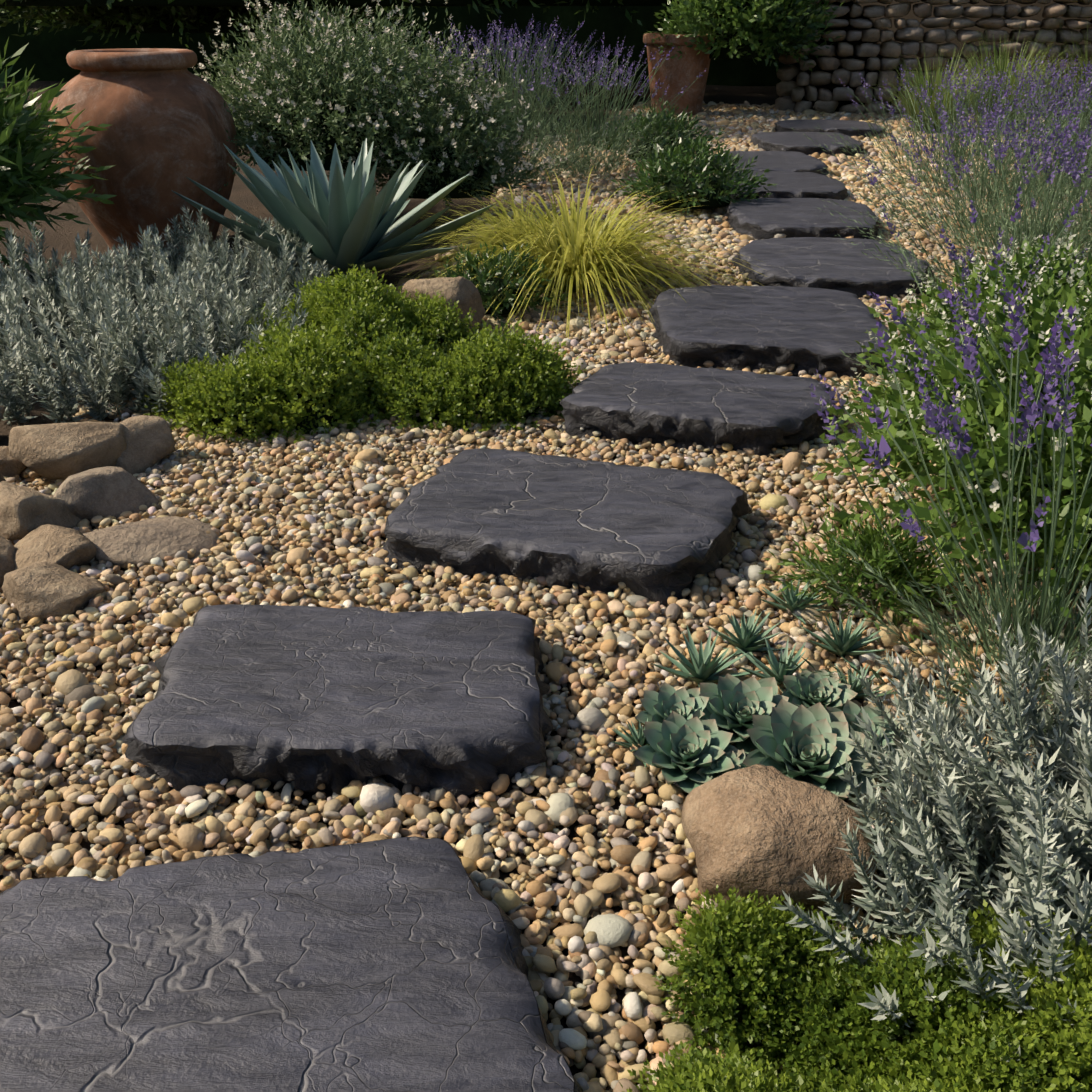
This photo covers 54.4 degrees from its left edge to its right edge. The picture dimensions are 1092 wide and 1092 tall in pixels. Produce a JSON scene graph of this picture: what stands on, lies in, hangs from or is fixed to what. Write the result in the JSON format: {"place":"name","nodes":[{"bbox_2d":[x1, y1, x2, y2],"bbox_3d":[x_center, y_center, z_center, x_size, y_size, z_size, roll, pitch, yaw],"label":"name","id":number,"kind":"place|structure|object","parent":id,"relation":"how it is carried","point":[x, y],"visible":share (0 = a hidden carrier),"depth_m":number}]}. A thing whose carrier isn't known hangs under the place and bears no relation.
{"place":"outdoors","nodes":[
{"label":"outdoors","id":0,"kind":"place"},
{"bbox_2d":[0,406,5,421],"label":"rock pile","id":1,"kind":"object","parent":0,"point":[2,409],"visible":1,"depth_m":2.40},
{"bbox_2d":[0,472,5,481],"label":"rock pile","id":2,"kind":"object","parent":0,"point":[2,478],"visible":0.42,"depth_m":2.06},
{"bbox_2d":[0,481,80,540],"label":"rock","id":3,"kind":"object","parent":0,"point":[24,511],"visible":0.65,"depth_m":1.89},
{"bbox_2d":[2,562,104,620],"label":"rock","id":4,"kind":"object","parent":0,"point":[43,590],"visible":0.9,"depth_m":1.68},
{"bbox_2d":[14,524,96,569],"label":"rock","id":5,"kind":"object","parent":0,"point":[67,548],"visible":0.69,"depth_m":1.81},
{"bbox_2d":[53,466,159,527],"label":"rock","id":6,"kind":"object","parent":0,"point":[103,492],"visible":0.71,"depth_m":2.00},
{"bbox_2d":[115,415,174,474],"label":"rock","id":7,"kind":"object","parent":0,"point":[149,441],"visible":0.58,"depth_m":2.23},
{"bbox_2d":[0,6,405,51],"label":"dark shrub","id":8,"kind":"object","parent":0,"point":[76,14],"depth_m":8.71},
{"bbox_2d":[0,0,543,34],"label":"hedge","id":9,"kind":"object","parent":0,"point":[207,3],"depth_m":7.86},
{"bbox_2d":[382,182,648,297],"bbox_3d":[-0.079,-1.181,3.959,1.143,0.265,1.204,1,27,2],"label":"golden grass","id":10,"kind":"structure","parent":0,"point":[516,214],"depth_m":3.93},
{"bbox_2d":[521,307,553,319],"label":"stone","id":11,"kind":"object","parent":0,"point":[533,313],"visible":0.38,"depth_m":3.32},
{"bbox_2d":[0,80,1091,1089],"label":"ground","id":12,"kind":"structure","parent":0,"point":[60,236],"depth_m":4.17},
{"bbox_2d":[0,534,15,592],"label":"rock","id":13,"kind":"object","parent":12,"relation":"on","point":[7,552],"visible":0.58,"depth_m":1.79},
{"bbox_2d":[0,446,27,476],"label":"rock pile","id":14,"kind":"object","parent":12,"relation":"on","point":[10,466],"visible":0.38,"depth_m":2.17},
{"bbox_2d":[0,254,103,384],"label":"silver shrub","id":15,"kind":"object","parent":12,"relation":"on","point":[63,300],"visible":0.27,"depth_m":2.94},
{"bbox_2d":[0,8,116,272],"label":"dark shrub","id":16,"kind":"object","parent":12,"relation":"on","point":[23,180],"visible":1,"depth_m":3.48},
{"bbox_2d":[9,422,126,480],"bbox_3d":[-0.979,-0.192,2.188,0.227,0.138,0.190,1,27,2],"label":"rock","id":17,"kind":"object","parent":12,"relation":"on","point":[56,451],"visible":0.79,"depth_m":2.12},
{"bbox_2d":[0,221,158,362],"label":"silver shrub","id":18,"kind":"object","parent":12,"relation":"on","point":[16,258],"visible":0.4,"depth_m":3.08},
{"bbox_2d":[0,277,202,426],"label":"silver shrub","id":19,"kind":"object","parent":12,"relation":"on","point":[32,353],"visible":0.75,"depth_m":2.51},
{"bbox_2d":[15,226,261,356],"bbox_3d":[-1.218,-0.769,3.100,0.716,0.332,0.698,1,27,2],"label":"silver shrub","id":20,"kind":"object","parent":12,"relation":"on","point":[150,262],"visible":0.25,"depth_m":3.07},
{"bbox_2d":[48,48,236,257],"bbox_3d":[-1.573,-1.550,4.198,0.693,0.745,0.693,1,27,2],"label":"terracotta urn","id":21,"kind":"object","parent":12,"relation":"on","point":[165,115],"visible":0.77,"depth_m":3.94},
{"bbox_2d":[82,516,220,567],"bbox_3d":[-0.738,0.000,1.912,0.296,0.077,0.183,-9,28,-17],"label":"rock","id":22,"kind":"object","parent":12,"relation":"on","point":[145,542],"visible":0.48,"depth_m":1.87},
{"bbox_2d":[38,269,308,418],"bbox_3d":[-0.929,-0.545,2.699,0.680,0.305,0.690,1,27,2],"label":"silver shrub","id":23,"kind":"object","parent":12,"relation":"on","point":[210,341],"visible":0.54,"depth_m":2.64},
{"bbox_2d":[114,205,312,304],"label":"silver shrub","id":24,"kind":"object","parent":12,"relation":"on","point":[199,230],"visible":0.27,"depth_m":3.52},
{"bbox_2d":[133,232,346,345],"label":"silver shrub","id":25,"kind":"object","parent":12,"relation":"on","point":[296,276],"visible":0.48,"depth_m":3.10},
{"bbox_2d":[215,215,310,280],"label":"silver shrub","id":26,"kind":"object","parent":12,"relation":"on","point":[297,240],"visible":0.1,"depth_m":3.69},
{"bbox_2d":[0,836,582,1091],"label":"stepping stone","id":27,"kind":"object","parent":12,"relation":"on","point":[387,965],"visible":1,"depth_m":0.97},
{"bbox_2d":[172,138,494,279],"bbox_3d":[-0.703,-1.133,3.639,1.066,0.469,1.062,1,27,2],"label":"agave","id":28,"kind":"object","parent":12,"relation":"on","point":[340,221],"depth_m":3.60},
{"bbox_2d":[122,604,552,799],"bbox_3d":[-0.271,0.220,1.461,0.565,0.128,0.381,1,27,2],"label":"stepping stone","id":29,"kind":"object","parent":12,"relation":"on","point":[440,691],"visible":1,"depth_m":1.37},
{"bbox_2d":[190,0,523,190],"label":"white flower shrub","id":30,"kind":"object","parent":12,"relation":"on","point":[333,59],"depth_m":4.28},
{"bbox_2d":[140,262,585,443],"bbox_3d":[-0.417,-0.503,2.746,1.041,0.354,0.963,1,27,2],"label":"thyme mound","id":31,"kind":"object","parent":12,"relation":"on","point":[315,349],"depth_m":2.49},
{"bbox_2d":[0,6,792,85],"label":"hedge","id":32,"kind":"object","parent":12,"relation":"on","point":[44,53],"depth_m":13.57},
{"bbox_2d":[326,56,554,232],"bbox_3d":[-0.470,-1.733,4.518,1.028,0.650,0.898,1,27,2],"label":"white flower shrub","id":33,"kind":"object","parent":12,"relation":"on","point":[497,166],"depth_m":4.38},
{"bbox_2d":[402,276,485,331],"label":"boulder","id":34,"kind":"object","parent":12,"relation":"on","point":[464,291],"visible":0.48,"depth_m":3.03},
{"bbox_2d":[433,240,572,327],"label":"shrub","id":35,"kind":"object","parent":12,"relation":"on","point":[482,272],"depth_m":3.31},
{"bbox_2d":[383,0,679,24],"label":"hedge","id":36,"kind":"object","parent":12,"relation":"on","point":[602,3],"depth_m":10.03},
{"bbox_2d":[402,14,663,192],"bbox_3d":[-0.286,-2.308,5.500,1.832,0.806,1.680,1,27,2],"label":"lavender","id":37,"kind":"object","parent":12,"relation":"on","point":[510,67],"visible":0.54,"depth_m":5.36},
{"bbox_2d":[382,448,750,607],"bbox_3d":[0.043,-0.036,1.961,0.676,0.130,0.539,1,27,2],"label":"stepping stone","id":38,"kind":"object","parent":12,"relation":"on","point":[517,508],"visible":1,"depth_m":1.84},
{"bbox_2d":[453,19,681,132],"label":"lavender","id":39,"kind":"object","parent":12,"relation":"on","point":[537,74],"visible":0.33,"depth_m":7.76},
{"bbox_2d":[485,32,711,178],"bbox_3d":[0.222,-2.386,5.760,1.390,0.726,1.612,1,27,2],"label":"lavender","id":40,"kind":"object","parent":12,"relation":"on","point":[585,128],"visible":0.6,"depth_m":5.72},
{"bbox_2d":[591,98,728,161],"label":"shrub","id":41,"kind":"object","parent":12,"relation":"on","point":[678,123],"depth_m":6.10},
{"bbox_2d":[661,845,695,876],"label":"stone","id":42,"kind":"object","parent":12,"relation":"on","point":[667,852],"visible":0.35,"depth_m":1.21},
{"bbox_2d":[643,33,714,115],"bbox_3d":[1.149,-4.079,9.240,0.634,0.687,0.635,1,27,2],"label":"terracotta pot","id":43,"kind":"object","parent":12,"relation":"on","point":[689,66],"visible":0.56,"depth_m":9.03},
{"bbox_2d":[643,0,842,70],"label":"bush","id":44,"kind":"object","parent":43,"relation":"in","point":[790,27],"depth_m":8.75},
{"bbox_2d":[608,132,776,217],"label":"shrub","id":45,"kind":"object","parent":12,"relation":"on","point":[674,168],"depth_m":4.83},
{"bbox_2d":[560,362,837,458],"bbox_3d":[0.361,-0.312,2.505,0.657,0.128,0.465,1,27,2],"label":"stepping stone","id":46,"kind":"object","parent":12,"relation":"on","point":[639,395],"visible":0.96,"depth_m":2.39},
{"bbox_2d":[612,580,917,799],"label":"succulents","id":47,"kind":"object","parent":12,"relation":"on","point":[798,729],"visible":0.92,"depth_m":1.38},
{"bbox_2d":[711,151,828,174],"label":"stepping stone","id":48,"kind":"object","parent":12,"relation":"on","point":[791,161],"visible":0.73,"depth_m":6.06},
{"bbox_2d":[648,285,892,379],"bbox_3d":[0.646,-0.623,3.113,0.692,0.130,0.752,2,27,4],"label":"stepping stone","id":49,"kind":"object","parent":12,"relation":"on","point":[822,324],"visible":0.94,"depth_m":2.94},
{"bbox_2d":[681,764,877,911],"bbox_3d":[0.258,0.335,1.177,0.212,0.146,0.170,1,27,2],"label":"boulder","id":50,"kind":"object","parent":12,"relation":"on","point":[765,831],"visible":0.83,"depth_m":1.12},
{"bbox_2d":[721,171,849,200],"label":"stepping stone","id":51,"kind":"object","parent":12,"relation":"on","point":[804,185],"visible":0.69,"depth_m":5.23},
{"bbox_2d":[726,198,880,239],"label":"stepping stone","id":52,"kind":"object","parent":12,"relation":"on","point":[771,216],"visible":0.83,"depth_m":4.47},
{"bbox_2d":[750,132,863,155],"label":"stepping stone","id":53,"kind":"object","parent":12,"relation":"on","point":[788,141],"visible":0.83,"depth_m":6.94},
{"bbox_2d":[774,119,885,137],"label":"stepping stone","id":54,"kind":"object","parent":12,"relation":"on","point":[844,127],"visible":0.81,"depth_m":7.82},
{"bbox_2d":[732,237,933,301],"bbox_3d":[1.021,-0.982,3.816,0.680,0.130,0.760,0,27,0],"label":"stepping stone","id":55,"kind":"object","parent":12,"relation":"on","point":[816,262],"visible":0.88,"depth_m":3.65},
{"bbox_2d":[619,885,1091,1091],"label":"thyme mound","id":56,"kind":"object","parent":12,"relation":"on","point":[798,997],"depth_m":0.93},
{"bbox_2d":[759,490,980,647],"bbox_3d":[0.523,0.021,1.725,0.366,0.217,0.397,1,27,2],"label":"shrub","id":57,"kind":"object","parent":12,"relation":"on","point":[890,564],"visible":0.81,"depth_m":1.69},
{"bbox_2d":[772,673,1091,1066],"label":"silver shrub","id":58,"kind":"object","parent":12,"relation":"on","point":[911,885],"visible":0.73,"depth_m":1.01},
{"bbox_2d":[778,279,1091,844],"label":"lavender","id":59,"kind":"object","parent":12,"relation":"on","point":[1044,619],"visible":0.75,"depth_m":1.42},
{"bbox_2d":[792,57,1091,198],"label":"lavender","id":60,"kind":"object","parent":12,"relation":"on","point":[956,122],"visible":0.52,"depth_m":5.33},
{"bbox_2d":[812,256,1091,617],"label":"leafy plant","id":61,"kind":"object","parent":12,"relation":"on","point":[1038,336],"depth_m":1.66},
{"bbox_2d":[817,85,1091,247],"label":"lavender","id":62,"kind":"object","parent":12,"relation":"on","point":[981,191],"visible":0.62,"depth_m":4.27},
{"bbox_2d":[818,114,1091,290],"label":"lavender","id":63,"kind":"object","parent":12,"relation":"on","point":[1032,204],"visible":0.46,"depth_m":3.42},
{"bbox_2d":[826,186,1086,409],"bbox_3d":[1.040,-0.486,2.309,0.815,0.500,0.815,1,27,2],"label":"lavender","id":64,"kind":"object","parent":12,"relation":"on","point":[978,291],"visible":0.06,"depth_m":2.35},
{"bbox_2d":[856,228,1091,400],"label":"leafy plant","id":65,"kind":"object","parent":12,"relation":"on","point":[1023,259],"visible":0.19,"depth_m":2.35},
{"bbox_2d":[856,270,1091,651],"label":"lavender","id":66,"kind":"object","parent":12,"relation":"on","point":[973,315],"visible":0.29,"depth_m":1.66},
{"bbox_2d":[870,581,1091,926],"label":"silver shrub","id":67,"kind":"object","parent":12,"relation":"on","point":[1013,773],"visible":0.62,"depth_m":1.15},
{"bbox_2d":[882,49,1091,167],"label":"lavender","id":68,"kind":"object","parent":12,"relation":"on","point":[1036,69],"visible":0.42,"depth_m":6.12},
{"bbox_2d":[899,60,1091,208],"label":"lavender","id":69,"kind":"object","parent":12,"relation":"on","point":[1085,106],"visible":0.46,"depth_m":4.92},
{"bbox_2d":[899,111,1091,260],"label":"lavender","id":70,"kind":"object","parent":12,"relation":"on","point":[1074,195],"visible":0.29,"depth_m":3.81},
{"bbox_2d":[948,156,1091,268],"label":"lavender","id":71,"kind":"object","parent":12,"relation":"on","point":[1078,179],"visible":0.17,"depth_m":3.23},
{"bbox_2d":[949,53,1091,153],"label":"lavender","id":72,"kind":"object","parent":12,"relation":"on","point":[1064,92],"visible":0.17,"depth_m":6.59},
{"bbox_2d":[965,63,1091,183],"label":"lavender","id":73,"kind":"object","parent":12,"relation":"on","point":[1084,90],"visible":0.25,"depth_m":5.50},
{"bbox_2d":[968,119,1091,239],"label":"lavender","id":74,"kind":"object","parent":12,"relation":"on","point":[1067,184],"visible":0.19,"depth_m":4.29},
{"bbox_2d":[379,166,764,343],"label":"golden grass","id":75,"kind":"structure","parent":0,"point":[594,261],"depth_m":3.52},
{"bbox_2d":[774,0,1091,117],"bbox_3d":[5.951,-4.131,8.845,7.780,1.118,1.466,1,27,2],"label":"dry stone wall","id":76,"kind":"structure","parent":0,"point":[850,72],"depth_m":9.11},
{"bbox_2d":[871,38,1011,132],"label":"green grass","id":77,"kind":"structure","parent":0,"point":[930,92],"depth_m":7.87},
{"bbox_2d":[843,632,1091,920],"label":"silver shrub","id":78,"kind":"object","parent":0,"point":[1016,836],"visible":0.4,"depth_m":1.16},
{"bbox_2d":[929,22,1085,127],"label":"green grass","id":79,"kind":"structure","parent":0,"point":[1003,67],"depth_m":8.11},
{"bbox_2d":[1010,20,1091,119],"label":"lavender plant","id":80,"kind":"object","parent":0,"point":[1082,66],"depth_m":8.88}
]}

